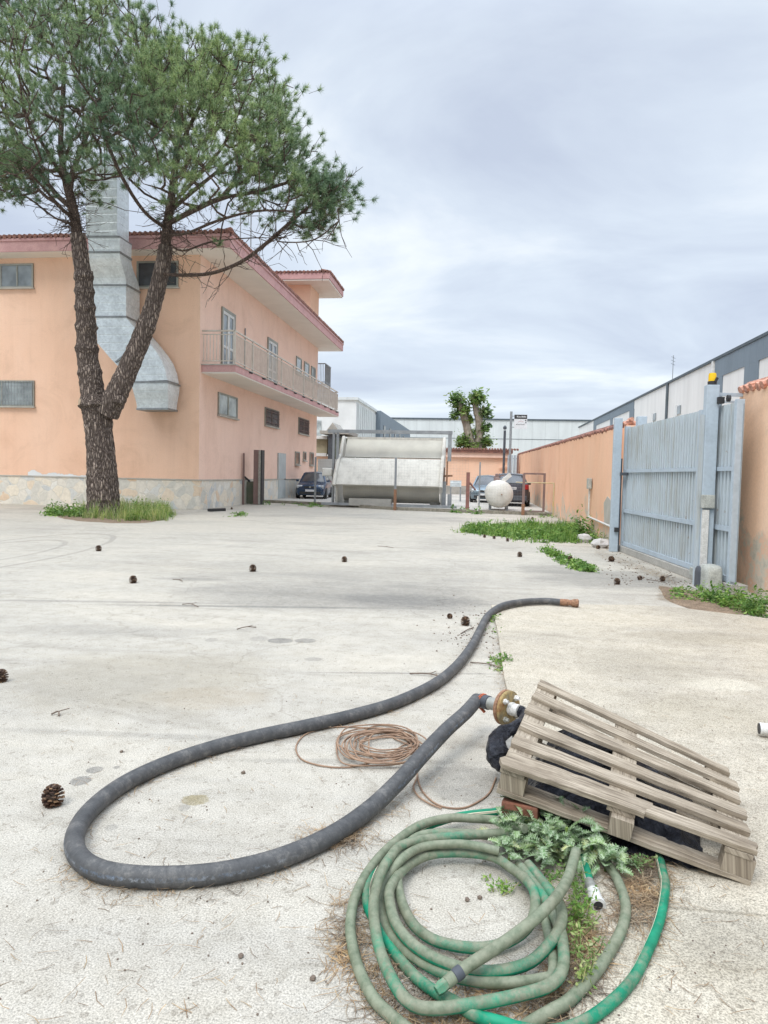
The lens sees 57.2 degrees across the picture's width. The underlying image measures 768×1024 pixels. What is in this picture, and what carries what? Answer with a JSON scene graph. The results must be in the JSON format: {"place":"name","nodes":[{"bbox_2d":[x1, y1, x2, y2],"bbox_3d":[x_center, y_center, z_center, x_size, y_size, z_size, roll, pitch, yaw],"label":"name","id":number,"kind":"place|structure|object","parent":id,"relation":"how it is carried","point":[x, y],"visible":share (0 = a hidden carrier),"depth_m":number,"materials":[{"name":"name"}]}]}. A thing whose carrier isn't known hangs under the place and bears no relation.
{"place":"outdoors","nodes":[
{"label":"outdoors","id":0,"kind":"place"},
{"bbox_2d":[317,397,409,455],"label":"warehouse","id":1,"kind":"structure","parent":0,"point":[356,413],"depth_m":79.85,"materials":[{"name":"metal"}]},
{"bbox_2d":[0,502,767,1023],"bbox_3d":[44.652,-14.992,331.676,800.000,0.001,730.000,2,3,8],"label":"ground","id":2,"kind":"structure","parent":0,"point":[328,632],"depth_m":4.13,"materials":[{"name":"concrete"}]},
{"bbox_2d":[0,669,8,682],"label":"pine cone","id":3,"kind":"object","parent":2,"relation":"on","point":[3,678],"visible":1,"depth_m":4.90,"materials":[{"name":"brown plant"}]},
{"bbox_2d":[41,783,64,807],"bbox_3d":[-1.471,1.258,3.130,0.097,0.090,0.097,2,3,9],"label":"pine cone","id":4,"kind":"object","parent":2,"relation":"on","point":[50,796],"visible":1,"depth_m":3.11,"materials":[{"name":"brown plant"}]},
{"bbox_2d":[39,499,87,516],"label":"broadleaf weeds","id":5,"kind":"object","parent":2,"relation":"on","point":[52,510],"visible":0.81,"depth_m":22.15,"materials":[{"name":"green plant"}]},
{"bbox_2d":[58,515,164,522],"bbox_3d":[-8.519,0.135,22.087,3.097,0.026,5.995,-1,4,-34],"label":"soil patch","id":6,"kind":"object","parent":2,"relation":"on","point":[89,519],"visible":0.38,"depth_m":20.34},
{"bbox_2d":[69,495,179,521],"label":"tall grass","id":7,"kind":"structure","parent":6,"relation":"on","point":[158,510],"depth_m":21.09,"materials":[{"name":"plant"}]},
{"bbox_2d":[0,227,343,509],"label":"building","id":8,"kind":"structure","parent":2,"relation":"on","point":[243,347],"depth_m":28.00,"materials":[{"name":"orange paint"}]},
{"bbox_2d":[0,263,34,289],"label":"window","id":9,"kind":"structure","parent":8,"relation":"in","point":[21,275],"depth_m":27.82,"materials":[{"name":"glass"}]},
{"bbox_2d":[0,380,35,407],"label":"window","id":10,"kind":"structure","parent":8,"relation":"in","point":[13,393],"depth_m":28.06,"materials":[{"name":"glass"}]},
{"bbox_2d":[86,160,180,411],"bbox_3d":[-9.377,-8.213,26.149,3.043,8.764,1.904,2,3,8],"label":"ventilation duct","id":11,"kind":"object","parent":8,"relation":"attached to","point":[156,386],"visible":0.81,"depth_m":26.07,"materials":[{"name":"metal"}]},
{"bbox_2d":[137,260,179,288],"bbox_3d":[-8.706,-9.107,27.020,1.780,1.050,0.125,2,3,8],"label":"window","id":12,"kind":"structure","parent":8,"relation":"in","point":[144,268],"depth_m":27.09,"materials":[{"name":"glass"}]},
{"bbox_2d":[217,392,239,420],"bbox_3d":[-6.634,-4.506,30.119,0.125,0.990,2.400,2,3,8],"label":"window","id":13,"kind":"structure","parent":8,"relation":"in","point":[227,404],"depth_m":30.06,"materials":[{"name":"glass"}]},
{"bbox_2d":[221,306,235,363],"bbox_3d":[-6.609,-7.195,29.932,0.062,2.680,1.600,2,3,8],"label":"balcony door","id":14,"kind":"structure","parent":8,"relation":"in","point":[228,319],"depth_m":29.82,"materials":[{"name":"glass"}]},
{"bbox_2d":[237,198,258,246],"bbox_3d":[-6.259,-13.405,32.438,0.861,2.300,0.864,0,3,-27],"label":"antenna mast","id":15,"kind":"object","parent":8,"relation":"on","point":[250,221],"visible":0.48,"depth_m":32.49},
{"bbox_2d":[264,407,279,428],"bbox_3d":[-5.773,-4.849,36.502,0.125,0.960,2.500,2,3,8],"label":"window","id":16,"kind":"structure","parent":8,"relation":"in","point":[271,419],"depth_m":36.28,"materials":[{"name":"metal"}]},
{"bbox_2d":[267,337,277,382],"bbox_3d":[-5.749,-7.513,36.316,0.062,2.680,1.700,2,3,8],"label":"balcony door","id":17,"kind":"structure","parent":8,"relation":"in","point":[272,345],"depth_m":36.34,"materials":[{"name":"glass"}]},
{"bbox_2d":[277,453,285,498],"bbox_3d":[-5.608,-1.983,38.542,0.080,2.450,1.400,2,3,8],"label":"door","id":18,"kind":"structure","parent":8,"relation":"in","point":[281,458],"depth_m":38.42,"materials":[{"name":"grey paint"}]},
{"bbox_2d":[295,451,300,465],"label":"window","id":19,"kind":"structure","parent":8,"relation":"in","point":[297,454],"depth_m":41.86,"materials":[{"name":"metal"}]},
{"bbox_2d":[296,356,301,375],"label":"window","id":20,"kind":"structure","parent":8,"relation":"in","point":[298,360],"depth_m":41.50,"materials":[{"name":"glass"}]},
{"bbox_2d":[298,417,309,436],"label":"window","id":21,"kind":"structure","parent":8,"relation":"in","point":[303,424],"depth_m":42.92,"materials":[{"name":"metal"}]},
{"bbox_2d":[304,361,309,376],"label":"window","id":22,"kind":"structure","parent":8,"relation":"in","point":[306,366],"depth_m":43.43,"materials":[{"name":"glass"}]},
{"bbox_2d":[309,452,313,466],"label":"window","id":23,"kind":"structure","parent":8,"relation":"in","point":[311,458],"depth_m":45.38,"materials":[{"name":"metal"}]},
{"bbox_2d":[0,0,379,515],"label":"pine tree","id":24,"kind":"object","parent":2,"relation":"on","point":[143,108],"visible":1,"depth_m":20.20,"materials":[{"name":"green plant"}]},
{"bbox_2d":[242,453,244,504],"bbox_3d":[-6.409,-1.509,32.107,0.080,2.346,0.080,2,3,8],"label":"fence post","id":25,"kind":"object","parent":2,"relation":"on","point":[243,475],"visible":1,"depth_m":32.08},
{"bbox_2d":[0,613,499,1023],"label":"needle litter","id":26,"kind":"object","parent":2,"relation":"on","point":[224,918],"visible":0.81,"depth_m":2.24,"materials":[{"name":"plant"}]},
{"bbox_2d":[40,663,468,906],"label":"needle litter","id":27,"kind":"object","parent":2,"relation":"on","point":[125,889],"visible":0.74,"depth_m":2.57,"materials":[{"name":"plant"}]},
{"bbox_2d":[245,450,264,503],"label":"folded gate","id":28,"kind":"structure","parent":2,"relation":"on","point":[255,491],"depth_m":32.25,"materials":[{"name":"metal"}]},
{"bbox_2d":[265,500,325,507],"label":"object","id":29,"kind":"object","parent":2,"relation":"on","point":[313,503],"visible":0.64,"depth_m":32.48,"materials":[{"name":"green plant"}]},
{"bbox_2d":[64,598,578,888],"bbox_3d":[0.694,1.086,5.299,1.469,0.310,6.549,3,3,29],"label":"suction hose","id":30,"kind":"object","parent":2,"relation":"on","point":[85,862],"visible":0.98,"depth_m":3.17,"materials":[{"name":"black rubber"}]},
{"bbox_2d":[318,459,335,493],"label":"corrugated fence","id":31,"kind":"object","parent":2,"relation":"on","point":[326,464],"visible":0.3,"depth_m":49.87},
{"bbox_2d":[316,423,357,471],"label":"annex","id":32,"kind":"object","parent":2,"relation":"on","point":[323,447],"visible":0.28,"depth_m":56.80,"materials":[{"name":"orange paint"}]},
{"bbox_2d":[291,817,387,856],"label":"needle litter","id":33,"kind":"object","parent":2,"relation":"on","point":[351,838],"visible":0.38,"depth_m":2.88,"materials":[{"name":"plant"}]},
{"bbox_2d":[311,872,382,992],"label":"needle litter","id":34,"kind":"object","parent":2,"relation":"on","point":[344,937],"visible":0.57,"depth_m":2.24,"materials":[{"name":"plant"}]},
{"bbox_2d":[0,547,764,1020],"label":"gravel crumbs","id":35,"kind":"object","parent":2,"relation":"on","point":[452,863],"visible":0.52,"depth_m":5.07,"materials":[{"name":"grey stone"}]},
{"bbox_2d":[393,458,396,509],"bbox_3d":[0.486,-1.191,29.981,0.114,2.243,0.114,2,3,8],"label":"fence post","id":36,"kind":"object","parent":2,"relation":"on","point":[395,490],"visible":1,"depth_m":29.94,"materials":[{"name":"metal"}]},
{"bbox_2d":[316,455,521,510],"bbox_3d":[0.877,-1.339,30.529,10.403,2.201,1.351,3,3,30],"label":"wire fence","id":37,"kind":"object","parent":36,"relation":"attached to","point":[412,487],"visible":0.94,"depth_m":29.93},
{"bbox_2d":[295,724,496,808],"bbox_3d":[0.069,1.284,3.741,1.193,0.044,0.713,3,4,36],"label":"cable coil","id":38,"kind":"object","parent":2,"relation":"on","point":[396,754],"visible":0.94,"depth_m":3.78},
{"bbox_2d":[264,500,551,515],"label":"kerb","id":39,"kind":"structure","parent":2,"relation":"on","point":[432,509],"depth_m":29.79,"materials":[{"name":"concrete"}]},
{"bbox_2d":[312,826,572,1023],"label":"needle litter","id":40,"kind":"object","parent":2,"relation":"on","point":[437,1018],"visible":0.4,"depth_m":2.03,"materials":[{"name":"plant"}]},
{"bbox_2d":[461,616,469,625],"bbox_3d":[0.822,1.099,7.116,0.097,0.090,0.097,1,3,-12],"label":"pine cone","id":41,"kind":"object","parent":2,"relation":"on","point":[465,620],"visible":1,"depth_m":7.10,"materials":[{"name":"brown plant"}]},
{"bbox_2d":[450,504,484,513],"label":"fence foot weeds","id":42,"kind":"object","parent":2,"relation":"on","point":[476,512],"visible":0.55,"depth_m":29.07,"materials":[{"name":"green plant"}]},
{"bbox_2d":[379,839,557,989],"bbox_3d":[0.262,1.324,2.382,0.593,0.096,0.688,2,3,8],"label":"garden hose","id":43,"kind":"object","parent":2,"relation":"on","point":[491,982],"visible":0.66,"depth_m":2.21,"materials":[{"name":"rubber"}]},
{"bbox_2d":[368,828,569,1016],"bbox_3d":[0.255,1.309,2.377,0.630,0.093,0.912,1,3,-6],"label":"garden hose","id":44,"kind":"object","parent":2,"relation":"on","point":[551,983],"visible":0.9,"depth_m":2.04,"materials":[{"name":"rubber"}]},
{"bbox_2d":[443,387,497,449],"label":"pollarded tree","id":45,"kind":"object","parent":2,"relation":"on","point":[467,439],"visible":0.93,"depth_m":61.91,"materials":[{"name":"green plant"}]},
{"bbox_2d":[384,828,567,975],"bbox_3d":[0.313,1.319,2.461,0.608,0.097,0.822,2,3,8],"label":"garden hose","id":46,"kind":"object","parent":2,"relation":"on","point":[529,962],"visible":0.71,"depth_m":2.26,"materials":[{"name":"rubber"}]},
{"bbox_2d":[345,813,630,1023],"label":"garden hose","id":47,"kind":"object","parent":2,"relation":"on","point":[548,1012],"visible":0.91,"depth_m":2.23,"materials":[{"name":"rubber"}]},
{"bbox_2d":[481,874,521,896],"bbox_3d":[0.417,1.357,2.584,0.119,0.039,0.155,-1,4,-32],"label":"weed","id":48,"kind":"object","parent":2,"relation":"on","point":[502,885],"visible":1,"depth_m":2.56,"materials":[{"name":"green plant"}]},
{"bbox_2d":[487,652,518,671],"bbox_3d":[0.930,1.190,5.655,0.339,0.109,0.483,3,4,32],"label":"slab edge weed","id":49,"kind":"object","parent":2,"relation":"on","point":[499,660],"visible":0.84,"depth_m":5.71,"materials":[{"name":"green plant"}]},
{"bbox_2d":[361,807,669,1023],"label":"garden hose","id":50,"kind":"object","parent":2,"relation":"on","point":[617,996],"visible":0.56,"depth_m":2.09,"materials":[{"name":"rubber"}]},
{"bbox_2d":[434,846,580,995],"bbox_3d":[0.466,1.277,2.231,0.140,0.122,0.844,4,4,41],"label":"garden hose","id":51,"kind":"object","parent":50,"relation":"on","point":[456,974],"visible":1,"depth_m":2.10,"materials":[{"name":"green plastic"}]},
{"bbox_2d":[521,474,524,514],"bbox_3d":[5.626,-0.709,28.403,0.124,1.676,0.124,2,3,8],"label":"fence post","id":52,"kind":"object","parent":2,"relation":"on","point":[523,500],"visible":0.86,"depth_m":28.36,"materials":[{"name":"metal"}]},
{"bbox_2d":[450,515,596,545],"bbox_3d":[3.904,0.384,19.301,4.160,0.375,7.224,2,3,8],"label":"grass patch","id":53,"kind":"object","parent":2,"relation":"on","point":[566,538],"visible":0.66,"depth_m":18.30,"materials":[{"name":"green plant"}]},
{"bbox_2d":[516,482,554,515],"bbox_3d":[6.114,-0.537,28.550,1.580,1.339,0.068,3,3,23],"label":"gas pipe","id":54,"kind":"object","parent":2,"relation":"on","point":[553,492],"visible":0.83,"depth_m":28.25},
{"bbox_2d":[476,795,640,878],"bbox_3d":[0.674,1.275,2.811,0.617,0.191,0.514,2,3,8],"label":"thistle plant","id":55,"kind":"object","parent":2,"relation":"on","point":[540,839],"visible":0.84,"depth_m":2.72,"materials":[{"name":"green plant"}]},
{"bbox_2d":[536,544,602,572],"bbox_3d":[3.383,0.823,13.282,0.658,0.198,3.978,1,3,1],"label":"weed strip","id":56,"kind":"object","parent":2,"relation":"on","point":[580,565],"visible":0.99,"depth_m":12.44,"materials":[{"name":"green plant"}]},
{"bbox_2d":[518,421,623,540],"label":"boundary wall","id":57,"kind":"structure","parent":2,"relation":"on","point":[569,466],"depth_m":21.93,"materials":[{"name":"paint"}]},
{"bbox_2d":[587,478,609,526],"bbox_3d":[5.230,-0.263,17.020,0.092,1.095,3.916,2,3,8],"label":"electrical conduit box","id":58,"kind":"object","parent":57,"relation":"attached to","point":[589,483],"visible":0.92,"depth_m":18.66,"materials":[{"name":"white plastic"}]},
{"bbox_2d":[559,504,593,534],"bbox_3d":[5.222,0.235,18.523,1.271,0.902,1.346,2,3,8],"label":"tall weed","id":59,"kind":"object","parent":2,"relation":"on","point":[580,528],"visible":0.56,"depth_m":18.42,"materials":[{"name":"green plant"}]},
{"bbox_2d":[577,533,593,542],"bbox_3d":[4.821,0.628,16.819,0.391,0.230,0.381,2,3,8],"label":"rubble lump","id":60,"kind":"object","parent":2,"relation":"on","point":[585,538],"visible":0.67,"depth_m":16.67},
{"bbox_2d":[589,528,607,541],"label":"wall foot weeds","id":61,"kind":"object","parent":2,"relation":"on","point":[593,535],"depth_m":16.88,"materials":[{"name":"green plant"}]},
{"bbox_2d":[590,538,608,547],"bbox_3d":[4.785,0.693,15.565,0.402,0.227,0.364,2,3,8],"label":"rubble lump","id":62,"kind":"object","parent":2,"relation":"on","point":[602,543],"visible":0.86,"depth_m":15.46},
{"bbox_2d":[609,418,628,551],"bbox_3d":[4.913,-0.558,14.676,0.301,2.788,0.220,2,3,8],"label":"gate post","id":63,"kind":"object","parent":2,"relation":"on","point":[615,505],"visible":1,"depth_m":14.68,"materials":[{"name":"metal"}]},
{"bbox_2d":[619,417,635,544],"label":"wall pillar","id":64,"kind":"structure","parent":2,"relation":"on","point":[631,422],"depth_m":14.96,"materials":[{"name":"orange paint"}]},
{"bbox_2d":[491,604,767,1023],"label":"slab","id":65,"kind":"structure","parent":2,"relation":"on","point":[600,645],"depth_m":4.32,"materials":[{"name":"beige concrete"}]},
{"bbox_2d":[501,797,539,826],"bbox_3d":[0.582,1.264,2.969,0.150,0.122,0.140,2,3,22],"label":"terracotta brick","id":66,"kind":"object","parent":65,"relation":"on","point":[508,803],"visible":0.28,"depth_m":2.90,"materials":[{"name":"brick"}]},
{"bbox_2d":[543,859,586,899],"bbox_3d":[0.652,1.344,2.554,0.184,0.080,0.224,2,3,8],"label":"weed","id":67,"kind":"object","parent":65,"relation":"on","point":[549,878],"visible":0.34,"depth_m":2.60,"materials":[{"name":"green plant"}]},
{"bbox_2d":[552,871,600,936],"bbox_3d":[0.659,1.311,2.378,0.156,0.106,0.332,2,3,8],"label":"weed","id":68,"kind":"object","parent":65,"relation":"on","point":[578,906],"visible":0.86,"depth_m":2.35,"materials":[{"name":"green plant"}]},
{"bbox_2d":[529,865,635,1023],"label":"needle litter","id":69,"kind":"object","parent":65,"relation":"on","point":[574,956],"visible":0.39,"depth_m":2.19,"materials":[{"name":"plant"}]},
{"bbox_2d":[567,892,610,993],"bbox_3d":[0.628,1.319,2.171,0.135,0.108,0.382,2,3,17],"label":"weed","id":70,"kind":"object","parent":69,"relation":"on","point":[580,972],"visible":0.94,"depth_m":2.13,"materials":[{"name":"green plant"}]},
{"bbox_2d":[579,854,605,910],"bbox_3d":[0.752,1.340,2.555,0.058,0.064,0.285,2,3,8],"label":"hose nozzle","id":71,"kind":"object","parent":65,"relation":"on","point":[590,883],"visible":0.82,"depth_m":2.48,"materials":[{"name":"plastic"}]},
{"bbox_2d":[486,706,703,869],"bbox_3d":[0.961,1.199,3.300,0.993,0.243,1.016,3,3,23],"label":"black plastic sheet","id":72,"kind":"object","parent":65,"relation":"on","point":[500,737],"visible":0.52,"depth_m":2.98,"materials":[{"name":"plastic"}]},
{"bbox_2d":[496,679,757,885],"bbox_3d":[1.091,1.145,3.200,0.980,0.387,1.051,2,3,21],"label":"wooden pallet","id":73,"kind":"object","parent":65,"relation":"on","point":[722,823],"visible":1,"depth_m":2.93,"materials":[{"name":"brown wood"}]},
{"bbox_2d":[503,616,767,1013],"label":"needle litter","id":74,"kind":"object","parent":65,"relation":"on","point":[685,905],"visible":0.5,"depth_m":2.21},
{"bbox_2d":[582,852,691,984],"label":"needle litter","id":75,"kind":"object","parent":65,"relation":"on","point":[643,890],"visible":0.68,"depth_m":2.50,"materials":[{"name":"plant"}]},
{"bbox_2d":[627,853,657,872],"bbox_3d":[0.976,1.319,2.667,0.113,0.072,0.106,2,3,8],"label":"weed","id":76,"kind":"object","parent":65,"relation":"on","point":[635,856],"visible":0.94,"depth_m":2.66,"materials":[{"name":"green plant"}]},
{"bbox_2d":[757,722,767,735],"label":"ribbed pipe","id":77,"kind":"object","parent":65,"relation":"on","point":[762,728],"visible":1,"depth_m":4.08,"materials":[{"name":"white plastic"}]},
{"bbox_2d":[595,548,679,584],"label":"wall foot litter","id":78,"kind":"object","parent":2,"relation":"on","point":[640,567],"depth_m":11.96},
{"bbox_2d":[636,416,646,425],"bbox_3d":[5.184,-0.536,14.328,0.180,2.793,0.200,2,3,8],"label":"gate post","id":79,"kind":"object","parent":2,"relation":"on","point":[641,420],"visible":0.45,"depth_m":14.16,"materials":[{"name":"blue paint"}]},
{"bbox_2d":[619,545,747,594],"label":"gate track","id":80,"kind":"structure","parent":2,"relation":"on","point":[670,566],"depth_m":11.87,"materials":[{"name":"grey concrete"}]},
{"bbox_2d":[620,399,744,583],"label":"sliding gate","id":81,"kind":"structure","parent":80,"relation":"on","point":[659,483],"depth_m":11.68,"materials":[{"name":"metal"}]},
{"bbox_2d":[687,564,724,592],"bbox_3d":[4.508,0.905,9.841,0.320,0.362,0.560,1,3,3],"label":"gate motor","id":82,"kind":"object","parent":2,"relation":"on","point":[707,573],"visible":0.92,"depth_m":9.66,"materials":[{"name":"grey plastic"}]},
{"bbox_2d":[659,586,753,614],"bbox_3d":[4.102,1.105,9.033,0.996,0.026,2.053,2,3,8],"label":"soil patch","id":83,"kind":"object","parent":2,"relation":"on","point":[706,606],"visible":0.51,"depth_m":8.56,"materials":[{"name":"soil"}]},
{"bbox_2d":[658,585,762,615],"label":"needle litter","id":84,"kind":"object","parent":2,"relation":"on","point":[681,598],"visible":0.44,"depth_m":8.94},
{"bbox_2d":[666,580,767,617],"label":"gate weeds","id":85,"kind":"object","parent":2,"relation":"on","point":[753,605],"visible":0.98,"depth_m":8.66,"materials":[{"name":"green plant"}]},
{"bbox_2d":[692,385,742,584],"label":"gate pillar","id":86,"kind":"structure","parent":2,"relation":"on","point":[707,451],"depth_m":10.05,"materials":[{"name":"metal"}]},
{"bbox_2d":[699,509,713,565],"bbox_3d":[4.621,0.400,10.069,0.161,0.866,0.068,2,3,8],"label":"safety edge","id":87,"kind":"object","parent":86,"relation":"attached to","point":[707,526],"visible":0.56,"depth_m":10.05,"materials":[{"name":"white plastic"}]},
{"bbox_2d":[701,495,714,508],"bbox_3d":[4.616,-0.149,10.033,0.174,0.192,0.088,2,3,8],"label":"control box","id":88,"kind":"object","parent":86,"relation":"attached to","point":[707,501],"visible":1,"depth_m":9.99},
{"bbox_2d":[707,373,718,384],"bbox_3d":[4.691,-1.898,10.045,0.129,0.175,0.140,2,3,8],"label":"flashing light","id":89,"kind":"object","parent":86,"relation":"on","point":[713,378],"visible":0.98,"depth_m":10.01,"materials":[{"name":"yellow plastic"}]},
{"bbox_2d":[736,377,767,598],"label":"boundary wall","id":90,"kind":"structure","parent":2,"relation":"on","point":[752,565],"depth_m":9.62,"materials":[{"name":"paint"}]},
{"bbox_2d":[0,0,767,419],"label":"sky","id":91,"kind":"structure","parent":0,"point":[572,203],"materials":[{"name":"grey"}]},
{"bbox_2d":[270,494,548,511],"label":"back yard pavement","id":92,"kind":"structure","parent":0,"point":[456,502],"depth_m":36.38,"materials":[{"name":"concrete"}]},
{"bbox_2d":[296,472,331,498],"bbox_3d":[-3.985,-1.570,40.470,1.920,1.509,3.990,1,3,2],"label":"parked car","id":93,"kind":"object","parent":92,"relation":"on","point":[305,486],"visible":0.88,"depth_m":39.05,"materials":[{"name":"blue paint"}]},
{"bbox_2d":[314,457,316,501],"bbox_3d":[-3.291,-1.491,33.708,0.080,2.281,0.080,2,3,8],"label":"fence post","id":94,"kind":"object","parent":92,"relation":"on","point":[315,466],"visible":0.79,"depth_m":33.67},
{"bbox_2d":[321,429,456,507],"bbox_3d":[0.276,-1.980,31.763,6.092,3.440,0.850,2,3,8],"label":"steel gantry","id":95,"kind":"object","parent":92,"relation":"on","point":[445,483],"visible":0.88,"depth_m":31.76,"materials":[{"name":"metal"}]},
{"bbox_2d":[322,468,332,475],"bbox_3d":[-2.582,-1.821,32.131,0.440,0.360,0.300,2,3,8],"label":"lamp box","id":96,"kind":"object","parent":95,"relation":"attached to","point":[327,471],"visible":1,"depth_m":31.99,"materials":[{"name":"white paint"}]},
{"bbox_2d":[332,436,452,505],"bbox_3d":[0.524,-1.916,32.659,5.331,3.230,3.218,2,3,8],"label":"fibreglass trough","id":97,"kind":"object","parent":92,"relation":"on","point":[379,452],"visible":0.98,"depth_m":32.04,"materials":[{"name":"plastic"}]},
{"bbox_2d":[389,447,518,493],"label":"building","id":98,"kind":"structure","parent":92,"relation":"on","point":[490,460],"depth_m":56.35,"materials":[{"name":"orange paint"}]},
{"bbox_2d":[450,480,460,501],"bbox_3d":[4.050,-1.191,39.856,0.634,1.182,0.100,2,3,8],"label":"barrier","id":99,"kind":"object","parent":92,"relation":"on","point":[454,483],"visible":0.83,"depth_m":39.80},
{"bbox_2d":[465,472,469,508],"bbox_3d":[3.541,-0.834,29.789,0.150,1.686,0.150,2,3,8],"label":"fence post","id":100,"kind":"object","parent":92,"relation":"on","point":[467,488],"visible":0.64,"depth_m":29.71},
{"bbox_2d":[478,462,480,505],"bbox_3d":[4.504,-1.249,33.175,0.070,2.201,0.070,2,3,8],"label":"fence post","id":101,"kind":"object","parent":92,"relation":"on","point":[479,482],"visible":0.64,"depth_m":33.13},
{"bbox_2d":[470,475,494,501],"bbox_3d":[5.957,-1.362,40.555,1.980,1.529,4.190,2,3,12],"label":"parked car","id":102,"kind":"object","parent":92,"relation":"on","point":[485,481],"visible":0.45,"depth_m":39.35,"materials":[{"name":"blue paint"}]},
{"bbox_2d":[485,473,512,510],"bbox_3d":[4.955,-0.888,30.427,1.180,1.610,2.255,2,3,8],"label":"gas tank","id":103,"kind":"object","parent":92,"relation":"on","point":[496,489],"visible":0.98,"depth_m":29.46,"materials":[{"name":"metal"}]},
{"bbox_2d":[502,425,506,472],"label":"chimney flue","id":104,"kind":"object","parent":92,"relation":"on","point":[504,446],"visible":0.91,"depth_m":51.07,"materials":[{"name":"grey metal"}]},
{"bbox_2d":[507,455,518,473],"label":"metal cabinet","id":105,"kind":"object","parent":92,"relation":"on","point":[514,470],"visible":0.33,"depth_m":53.05,"materials":[{"name":"metal"}]},
{"bbox_2d":[499,473,530,505],"bbox_3d":[6.584,-1.202,36.630,2.110,1.648,4.490,2,3,10],"label":"parked car","id":106,"kind":"object","parent":92,"relation":"on","point":[512,483],"visible":0.39,"depth_m":34.53,"materials":[{"name":"grey paint"}]},
{"bbox_2d":[508,411,526,472],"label":"street sign","id":107,"kind":"object","parent":92,"relation":"on","point":[520,421],"visible":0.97,"depth_m":45.02,"materials":[{"name":"white plastic"}]},
{"bbox_2d":[523,473,545,511],"bbox_3d":[6.164,-0.795,28.933,0.896,1.615,0.090,2,3,8],"label":"open gate frame","id":108,"kind":"object","parent":92,"relation":"on","point":[544,484],"visible":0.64,"depth_m":28.85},
{"bbox_2d":[391,417,590,467],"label":"warehouse","id":109,"kind":"structure","parent":0,"point":[536,433],"depth_m":137.34,"materials":[{"name":"metal"}]},
{"bbox_2d":[578,331,767,434],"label":"warehouse","id":110,"kind":"structure","parent":0,"point":[734,369],"depth_m":53.05,"materials":[{"name":"metal"}]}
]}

